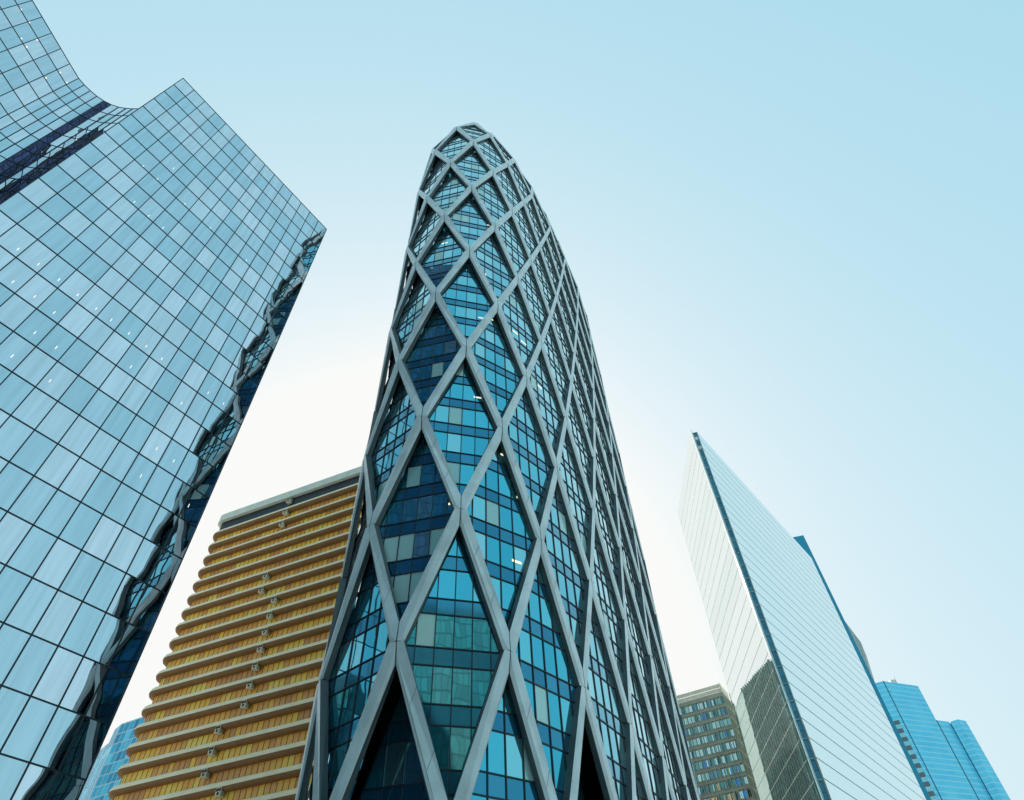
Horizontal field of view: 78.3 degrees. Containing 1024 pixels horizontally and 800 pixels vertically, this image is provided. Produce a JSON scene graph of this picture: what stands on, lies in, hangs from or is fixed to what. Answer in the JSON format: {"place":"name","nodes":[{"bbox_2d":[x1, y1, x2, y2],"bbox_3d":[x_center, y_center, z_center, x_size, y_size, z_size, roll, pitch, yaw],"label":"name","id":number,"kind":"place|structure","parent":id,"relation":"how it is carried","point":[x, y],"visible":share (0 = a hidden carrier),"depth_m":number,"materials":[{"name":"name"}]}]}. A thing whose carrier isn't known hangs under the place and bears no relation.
{"place":"outdoors","nodes":[
{"label":"outdoors","id":0,"kind":"place"},
{"bbox_2d":[79,717,144,799],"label":"skyscraper","id":1,"kind":"structure","parent":0,"point":[104,778],"depth_m":229.76,"materials":[{"name":"blue glass"}]},
{"bbox_2d":[0,0,326,799],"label":"office building","id":2,"kind":"structure","parent":0,"point":[158,254],"depth_m":60.20,"materials":[{"name":"glass"}]},
{"bbox_2d":[0,211,15,234],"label":"window pane","id":3,"kind":"structure","parent":2,"relation":"in","point":[6,223],"depth_m":56.49,"materials":[{"name":"glass"}]},
{"bbox_2d":[0,755,27,799],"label":"window pane","id":4,"kind":"structure","parent":2,"relation":"in","point":[12,770],"depth_m":39.04,"materials":[{"name":"glass"}]},
{"bbox_2d":[0,687,28,749],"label":"window pane","id":5,"kind":"structure","parent":2,"relation":"in","point":[12,703],"depth_m":40.54,"materials":[{"name":"glass"}]},
{"bbox_2d":[0,624,29,683],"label":"window pane","id":6,"kind":"structure","parent":2,"relation":"in","point":[12,640],"depth_m":42.12,"materials":[{"name":"glass"}]},
{"bbox_2d":[0,566,30,621],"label":"window pane","id":7,"kind":"structure","parent":2,"relation":"in","point":[12,582],"depth_m":43.70,"materials":[{"name":"glass"}]},
{"bbox_2d":[0,513,31,563],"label":"window pane","id":8,"kind":"structure","parent":2,"relation":"in","point":[13,529],"depth_m":45.28,"materials":[{"name":"glass"}]},
{"bbox_2d":[0,463,32,509],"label":"window pane","id":9,"kind":"structure","parent":2,"relation":"in","point":[13,479],"depth_m":46.88,"materials":[{"name":"glass"}]},
{"bbox_2d":[0,416,32,459],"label":"window pane","id":10,"kind":"structure","parent":2,"relation":"in","point":[13,433],"depth_m":48.49,"materials":[{"name":"glass"}]},
{"bbox_2d":[0,373,33,413],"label":"window pane","id":11,"kind":"structure","parent":2,"relation":"in","point":[14,389],"depth_m":50.09,"materials":[{"name":"glass"}]},
{"bbox_2d":[0,332,34,370],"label":"window pane","id":12,"kind":"structure","parent":2,"relation":"in","point":[14,344],"depth_m":51.73,"materials":[{"name":"glass"}]},
{"bbox_2d":[0,294,35,329],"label":"window pane","id":13,"kind":"structure","parent":2,"relation":"in","point":[13,312],"depth_m":53.34,"materials":[{"name":"glass"}]},
{"bbox_2d":[0,258,35,291],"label":"window pane","id":14,"kind":"structure","parent":2,"relation":"in","point":[16,271],"depth_m":54.98,"materials":[{"name":"glass"}]},
{"bbox_2d":[0,224,36,255],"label":"window pane","id":15,"kind":"structure","parent":2,"relation":"in","point":[16,237],"depth_m":56.62,"materials":[{"name":"glass"}]},
{"bbox_2d":[0,192,36,221],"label":"window pane","id":16,"kind":"structure","parent":2,"relation":"in","point":[16,207],"depth_m":58.27,"materials":[{"name":"glass"}]},
{"bbox_2d":[1,697,56,760],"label":"window pane","id":17,"kind":"structure","parent":2,"relation":"in","point":[22,743],"depth_m":40.92,"materials":[{"name":"glass"}]},
{"bbox_2d":[3,636,56,694],"bbox_3d":[-32.625,17.968,42.648,0.040,3.545,1.916,-29,-55,20],"label":"window pane","id":18,"kind":"structure","parent":2,"relation":"in","point":[24,676],"depth_m":42.59,"materials":[{"name":"glass"}]},
{"bbox_2d":[5,579,56,632],"bbox_3d":[-33.838,14.506,44.316,0.040,3.545,1.916,-29,-55,20],"label":"window pane","id":19,"kind":"structure","parent":2,"relation":"in","point":[28,611],"depth_m":44.27,"materials":[{"name":"glass"}]},
{"bbox_2d":[7,526,56,575],"bbox_3d":[-35.051,11.044,45.985,0.040,3.545,1.916,-29,-55,20],"label":"window pane","id":20,"kind":"structure","parent":2,"relation":"in","point":[36,545],"depth_m":45.93,"materials":[{"name":"glass"}]},
{"bbox_2d":[9,477,56,523],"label":"window pane","id":21,"kind":"structure","parent":2,"relation":"in","point":[38,493],"depth_m":47.60,"materials":[{"name":"glass"}]},
{"bbox_2d":[11,431,55,473],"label":"window pane","id":22,"kind":"structure","parent":2,"relation":"in","point":[37,448],"depth_m":49.28,"materials":[{"name":"glass"}]},
{"bbox_2d":[12,764,56,799],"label":"window pane","id":23,"kind":"structure","parent":2,"relation":"in","point":[37,781],"depth_m":39.90,"materials":[{"name":"glass"}]},
{"bbox_2d":[12,388,56,428],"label":"window pane","id":24,"kind":"structure","parent":2,"relation":"in","point":[35,407],"depth_m":50.95,"materials":[{"name":"glass"}]},
{"bbox_2d":[14,347,56,385],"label":"window pane","id":25,"kind":"structure","parent":2,"relation":"in","point":[38,363],"depth_m":52.62,"materials":[{"name":"glass"}]},
{"bbox_2d":[15,310,56,344],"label":"window pane","id":26,"kind":"structure","parent":2,"relation":"in","point":[38,322],"depth_m":54.29,"materials":[{"name":"glass"}]},
{"bbox_2d":[16,274,55,307],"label":"window pane","id":27,"kind":"structure","parent":2,"relation":"in","point":[38,286],"depth_m":55.96,"materials":[{"name":"glass"}]},
{"bbox_2d":[17,240,55,271],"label":"window pane","id":28,"kind":"structure","parent":2,"relation":"in","point":[37,253],"depth_m":57.64,"materials":[{"name":"glass"}]},
{"bbox_2d":[18,209,55,238],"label":"window pane","id":29,"kind":"structure","parent":2,"relation":"in","point":[37,223],"depth_m":59.31,"materials":[{"name":"glass"}]},
{"bbox_2d":[20,178,55,206],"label":"window pane","id":30,"kind":"structure","parent":2,"relation":"in","point":[37,192],"depth_m":60.97,"materials":[{"name":"glass"}]},
{"bbox_2d":[39,194,73,221],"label":"window pane","id":31,"kind":"structure","parent":2,"relation":"in","point":[57,208],"depth_m":62.02,"materials":[{"name":"glass"}]},
{"bbox_2d":[32,647,81,704],"bbox_3d":[-31.539,19.152,43.692,0.040,3.545,1.916,-29,-55,20],"label":"window pane","id":32,"kind":"structure","parent":2,"relation":"in","point":[62,667],"depth_m":43.63,"materials":[{"name":"glass"}]},
{"bbox_2d":[33,591,80,644],"bbox_3d":[-32.752,15.690,45.361,0.040,3.545,1.916,-29,-55,20],"label":"window pane","id":33,"kind":"structure","parent":2,"relation":"in","point":[53,625],"depth_m":45.31,"materials":[{"name":"glass"}]},
{"bbox_2d":[35,445,78,487],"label":"window pane","id":34,"kind":"structure","parent":2,"relation":"in","point":[61,460],"depth_m":50.32,"materials":[{"name":"glass"}]},
{"bbox_2d":[36,402,77,442],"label":"window pane","id":35,"kind":"structure","parent":2,"relation":"in","point":[60,418],"depth_m":51.99,"materials":[{"name":"glass"}]},
{"bbox_2d":[37,325,76,359],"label":"window pane","id":36,"kind":"structure","parent":2,"relation":"in","point":[59,337],"depth_m":55.35,"materials":[{"name":"glass"}]},
{"bbox_2d":[38,289,75,322],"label":"window pane","id":37,"kind":"structure","parent":2,"relation":"in","point":[59,302],"depth_m":57.01,"materials":[{"name":"glass"}]},
{"bbox_2d":[39,224,74,253],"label":"window pane","id":38,"kind":"structure","parent":2,"relation":"in","point":[57,238],"depth_m":60.35,"materials":[{"name":"glass"}]},
{"bbox_2d":[31,708,83,769],"bbox_3d":[-30.326,22.613,42.024,0.040,3.545,1.916,-29,-55,20],"label":"window pane","id":39,"kind":"structure","parent":2,"relation":"in","point":[55,744],"depth_m":41.97,"materials":[{"name":"glass"}]},
{"bbox_2d":[34,539,80,588],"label":"window pane","id":40,"kind":"structure","parent":2,"relation":"in","point":[60,559],"depth_m":46.97,"materials":[{"name":"glass"}]},
{"bbox_2d":[35,490,79,536],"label":"window pane","id":41,"kind":"structure","parent":2,"relation":"in","point":[60,509],"depth_m":48.65,"materials":[{"name":"glass"}]},
{"bbox_2d":[37,362,77,399],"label":"window pane","id":42,"kind":"structure","parent":2,"relation":"in","point":[61,376],"depth_m":53.67,"materials":[{"name":"glass"}]},
{"bbox_2d":[39,256,75,286],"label":"window pane","id":43,"kind":"structure","parent":2,"relation":"in","point":[57,269],"depth_m":58.70,"materials":[{"name":"glass"}]},
{"bbox_2d":[47,773,84,799],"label":"window pane","id":44,"kind":"structure","parent":2,"relation":"in","point":[65,787],"depth_m":41.13,"materials":[{"name":"glass"}]},
{"bbox_2d":[59,209,91,236],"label":"window pane","id":45,"kind":"structure","parent":2,"relation":"in","point":[75,222],"depth_m":63.07,"materials":[{"name":"glass"}]},
{"bbox_2d":[59,239,92,268],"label":"window pane","id":46,"kind":"structure","parent":2,"relation":"in","point":[76,253],"depth_m":61.38,"materials":[{"name":"glass"}]},
{"bbox_2d":[59,270,93,301],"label":"window pane","id":47,"kind":"structure","parent":2,"relation":"in","point":[77,283],"depth_m":59.73,"materials":[{"name":"glass"}]},
{"bbox_2d":[59,304,94,336],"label":"window pane","id":48,"kind":"structure","parent":2,"relation":"in","point":[78,318],"depth_m":58.05,"materials":[{"name":"glass"}]},
{"bbox_2d":[59,339,95,373],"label":"window pane","id":49,"kind":"structure","parent":2,"relation":"in","point":[79,354],"depth_m":56.38,"materials":[{"name":"glass"}]},
{"bbox_2d":[59,376,96,413],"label":"window pane","id":50,"kind":"structure","parent":2,"relation":"in","point":[80,392],"depth_m":54.70,"materials":[{"name":"glass"}]},
{"bbox_2d":[59,416,98,455],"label":"window pane","id":51,"kind":"structure","parent":2,"relation":"in","point":[82,431],"depth_m":53.05,"materials":[{"name":"glass"}]},
{"bbox_2d":[59,458,99,500],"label":"window pane","id":52,"kind":"structure","parent":2,"relation":"in","point":[83,474],"depth_m":51.36,"materials":[{"name":"glass"}]},
{"bbox_2d":[59,503,101,548],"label":"window pane","id":53,"kind":"structure","parent":2,"relation":"in","point":[84,520],"depth_m":49.70,"materials":[{"name":"glass"}]},
{"bbox_2d":[60,551,102,599],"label":"window pane","id":54,"kind":"structure","parent":2,"relation":"in","point":[81,576],"depth_m":48.03,"materials":[{"name":"glass"}]},
{"bbox_2d":[60,603,104,654],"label":"window pane","id":55,"kind":"structure","parent":2,"relation":"in","point":[80,633],"depth_m":46.36,"materials":[{"name":"glass"}]},
{"bbox_2d":[60,658,106,714],"bbox_3d":[-30.453,20.335,44.737,0.040,3.545,1.916,-29,-55,20],"label":"window pane","id":56,"kind":"structure","parent":2,"relation":"in","point":[82,689],"depth_m":44.68,"materials":[{"name":"glass"}]},
{"bbox_2d":[60,717,108,778],"bbox_3d":[-29.240,23.797,43.068,0.040,3.545,1.916,-29,-55,20],"label":"window pane","id":57,"kind":"structure","parent":2,"relation":"in","point":[78,762],"depth_m":43.01,"materials":[{"name":"glass"}]},
{"bbox_2d":[77,253,110,282],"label":"window pane","id":58,"kind":"structure","parent":2,"relation":"in","point":[94,267],"depth_m":62.46,"materials":[{"name":"glass"}]},
{"bbox_2d":[78,285,111,315],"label":"window pane","id":59,"kind":"structure","parent":2,"relation":"in","point":[96,297],"depth_m":60.77,"materials":[{"name":"glass"}]},
{"bbox_2d":[79,318,113,350],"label":"window pane","id":60,"kind":"structure","parent":2,"relation":"in","point":[98,332],"depth_m":59.10,"materials":[{"name":"glass"}]},
{"bbox_2d":[80,353,114,387],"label":"window pane","id":61,"kind":"structure","parent":2,"relation":"in","point":[99,367],"depth_m":57.43,"materials":[{"name":"glass"}]},
{"bbox_2d":[80,390,116,426],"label":"window pane","id":62,"kind":"structure","parent":2,"relation":"in","point":[100,406],"depth_m":55.75,"materials":[{"name":"glass"}]},
{"bbox_2d":[81,429,118,468],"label":"window pane","id":63,"kind":"structure","parent":2,"relation":"in","point":[99,450],"depth_m":54.09,"materials":[{"name":"glass"}]},
{"bbox_2d":[82,471,120,512],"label":"window pane","id":64,"kind":"structure","parent":2,"relation":"in","point":[104,487],"depth_m":52.41,"materials":[{"name":"glass"}]},
{"bbox_2d":[83,515,122,559],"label":"window pane","id":65,"kind":"structure","parent":2,"relation":"in","point":[106,532],"depth_m":50.74,"materials":[{"name":"glass"}]},
{"bbox_2d":[84,563,124,610],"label":"window pane","id":66,"kind":"structure","parent":2,"relation":"in","point":[108,580],"depth_m":49.08,"materials":[{"name":"glass"}]},
{"bbox_2d":[85,614,127,665],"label":"window pane","id":67,"kind":"structure","parent":2,"relation":"in","point":[102,648],"depth_m":47.40,"materials":[{"name":"glass"}]},
{"bbox_2d":[86,668,129,723],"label":"window pane","id":68,"kind":"structure","parent":2,"relation":"in","point":[107,698],"depth_m":45.73,"materials":[{"name":"glass"}]},
{"bbox_2d":[97,299,128,329],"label":"window pane","id":69,"kind":"structure","parent":2,"relation":"in","point":[114,310],"depth_m":61.82,"materials":[{"name":"glass"}]},
{"bbox_2d":[98,332,130,363],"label":"window pane","id":70,"kind":"structure","parent":2,"relation":"in","point":[114,348],"depth_m":60.13,"materials":[{"name":"glass"}]},
{"bbox_2d":[100,366,132,400],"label":"window pane","id":71,"kind":"structure","parent":2,"relation":"in","point":[118,381],"depth_m":58.47,"materials":[{"name":"glass"}]},
{"bbox_2d":[101,403,134,439],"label":"window pane","id":72,"kind":"structure","parent":2,"relation":"in","point":[120,418],"depth_m":56.80,"materials":[{"name":"glass"}]},
{"bbox_2d":[102,442,137,480],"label":"window pane","id":73,"kind":"structure","parent":2,"relation":"in","point":[123,456],"depth_m":55.13,"materials":[{"name":"glass"}]},
{"bbox_2d":[104,483,140,524],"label":"window pane","id":74,"kind":"structure","parent":2,"relation":"in","point":[123,502],"depth_m":53.46,"materials":[{"name":"glass"}]},
{"bbox_2d":[106,527,142,571],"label":"window pane","id":75,"kind":"structure","parent":2,"relation":"in","point":[128,542],"depth_m":51.79,"materials":[{"name":"glass"}]},
{"bbox_2d":[108,574,145,621],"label":"window pane","id":76,"kind":"structure","parent":2,"relation":"in","point":[126,599],"depth_m":50.12,"materials":[{"name":"glass"}]},
{"bbox_2d":[110,624,148,674],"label":"window pane","id":77,"kind":"structure","parent":2,"relation":"in","point":[127,654],"depth_m":48.45,"materials":[{"name":"glass"}]},
{"bbox_2d":[115,312,145,341],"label":"window pane","id":78,"kind":"structure","parent":2,"relation":"in","point":[132,324],"depth_m":62.87,"materials":[{"name":"glass"}]},
{"bbox_2d":[118,344,148,376],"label":"window pane","id":79,"kind":"structure","parent":2,"relation":"in","point":[135,357],"depth_m":61.20,"materials":[{"name":"glass"}]},
{"bbox_2d":[119,379,150,413],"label":"window pane","id":80,"kind":"structure","parent":2,"relation":"in","point":[137,393],"depth_m":59.52,"materials":[{"name":"glass"}]},
{"bbox_2d":[121,416,153,451],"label":"window pane","id":81,"kind":"structure","parent":2,"relation":"in","point":[139,430],"depth_m":57.85,"materials":[{"name":"glass"}]},
{"bbox_2d":[123,454,156,492],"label":"window pane","id":82,"kind":"structure","parent":2,"relation":"in","point":[142,465],"depth_m":56.18,"materials":[{"name":"glass"}]},
{"bbox_2d":[125,495,158,535],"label":"window pane","id":83,"kind":"structure","parent":2,"relation":"in","point":[145,510],"depth_m":54.50,"materials":[{"name":"glass"}]},
{"bbox_2d":[127,539,162,582],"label":"window pane","id":84,"kind":"structure","parent":2,"relation":"in","point":[143,564],"depth_m":52.83,"materials":[{"name":"glass"}]},
{"bbox_2d":[130,585,165,631],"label":"window pane","id":85,"kind":"structure","parent":2,"relation":"in","point":[146,612],"depth_m":51.16,"materials":[{"name":"glass"}]},
{"bbox_2d":[136,357,164,389],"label":"window pane","id":86,"kind":"structure","parent":2,"relation":"in","point":[150,373],"depth_m":62.23,"materials":[{"name":"glass"}]},
{"bbox_2d":[137,392,167,425],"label":"window pane","id":87,"kind":"structure","parent":2,"relation":"in","point":[152,409],"depth_m":60.57,"materials":[{"name":"glass"}]},
{"bbox_2d":[140,428,170,463],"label":"window pane","id":88,"kind":"structure","parent":2,"relation":"in","point":[158,439],"depth_m":58.90,"materials":[{"name":"glass"}]},
{"bbox_2d":[143,466,173,503],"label":"window pane","id":89,"kind":"structure","parent":2,"relation":"in","point":[161,480],"depth_m":57.23,"materials":[{"name":"glass"}]},
{"bbox_2d":[145,507,177,547],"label":"window pane","id":90,"kind":"structure","parent":2,"relation":"in","point":[164,521],"depth_m":55.55,"materials":[{"name":"glass"}]},
{"bbox_2d":[148,550,181,592],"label":"window pane","id":91,"kind":"structure","parent":2,"relation":"in","point":[162,577],"depth_m":53.88,"materials":[{"name":"glass"}]},
{"bbox_2d":[153,370,180,401],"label":"window pane","id":92,"kind":"structure","parent":2,"relation":"in","point":[168,383],"depth_m":63.29,"materials":[{"name":"glass"}]},
{"bbox_2d":[156,404,184,437],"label":"window pane","id":93,"kind":"structure","parent":2,"relation":"in","point":[171,418],"depth_m":61.60,"materials":[{"name":"glass"}]},
{"bbox_2d":[159,440,187,474],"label":"window pane","id":94,"kind":"structure","parent":2,"relation":"in","point":[175,451],"depth_m":59.93,"materials":[{"name":"glass"}]},
{"bbox_2d":[162,478,190,515],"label":"window pane","id":95,"kind":"structure","parent":2,"relation":"in","point":[179,491],"depth_m":58.26,"materials":[{"name":"glass"}]},
{"bbox_2d":[165,518,195,557],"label":"window pane","id":96,"kind":"structure","parent":2,"relation":"in","point":[181,535],"depth_m":56.59,"materials":[{"name":"glass"}]},
{"bbox_2d":[173,415,199,448],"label":"window pane","id":97,"kind":"structure","parent":2,"relation":"in","point":[188,429],"depth_m":62.66,"materials":[{"name":"glass"}]},
{"bbox_2d":[176,451,203,485],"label":"window pane","id":98,"kind":"structure","parent":2,"relation":"in","point":[192,464],"depth_m":60.99,"materials":[{"name":"glass"}]},
{"bbox_2d":[180,489,207,525],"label":"window pane","id":99,"kind":"structure","parent":2,"relation":"in","point":[197,501],"depth_m":59.32,"materials":[{"name":"glass"}]},
{"bbox_2d":[193,462,219,496],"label":"window pane","id":100,"kind":"structure","parent":2,"relation":"in","point":[206,480],"depth_m":62.03,"materials":[{"name":"glass"}]},
{"bbox_2d":[33,0,1023,799],"label":"sky","id":101,"kind":"structure","parent":0,"point":[789,233],"materials":[{"name":"blue"}]},
{"bbox_2d":[678,429,930,799],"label":"wedge tower","id":102,"kind":"structure","parent":0,"point":[813,717],"depth_m":163.95,"materials":[{"name":"white glass"}]},
{"bbox_2d":[846,623,874,681],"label":"angular tower","id":103,"kind":"structure","parent":0,"point":[859,646],"depth_m":308.62,"materials":[{"name":"grey glass"}]},
{"bbox_2d":[875,676,1010,799],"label":"stepped tower","id":104,"kind":"structure","parent":0,"point":[950,761],"depth_m":469.35,"materials":[{"name":"blue glass"}]},
{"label":"plaza","id":105,"kind":"structure","parent":0,"visible":0},
{"bbox_2d":[295,122,699,799],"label":"glass tower","id":106,"kind":"structure","parent":105,"relation":"on","point":[495,632],"depth_m":53.98,"materials":[{"name":"glass"}]},
{"label":"ground","id":107,"kind":"structure","parent":0,"visible":0},
{"bbox_2d":[108,466,362,799],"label":"office tower","id":108,"kind":"structure","parent":107,"relation":"on","point":[226,713],"depth_m":113.89,"materials":[{"name":"concrete"}]},
{"bbox_2d":[677,683,758,799],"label":"office block","id":109,"kind":"structure","parent":107,"relation":"on","point":[721,766],"depth_m":186.76,"materials":[{"name":"brown concrete"}]},
{"bbox_2d":[680,697,724,735],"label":"window","id":110,"kind":"structure","parent":109,"relation":"in","point":[722,700],"depth_m":195.39,"materials":[{"name":"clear glass"}]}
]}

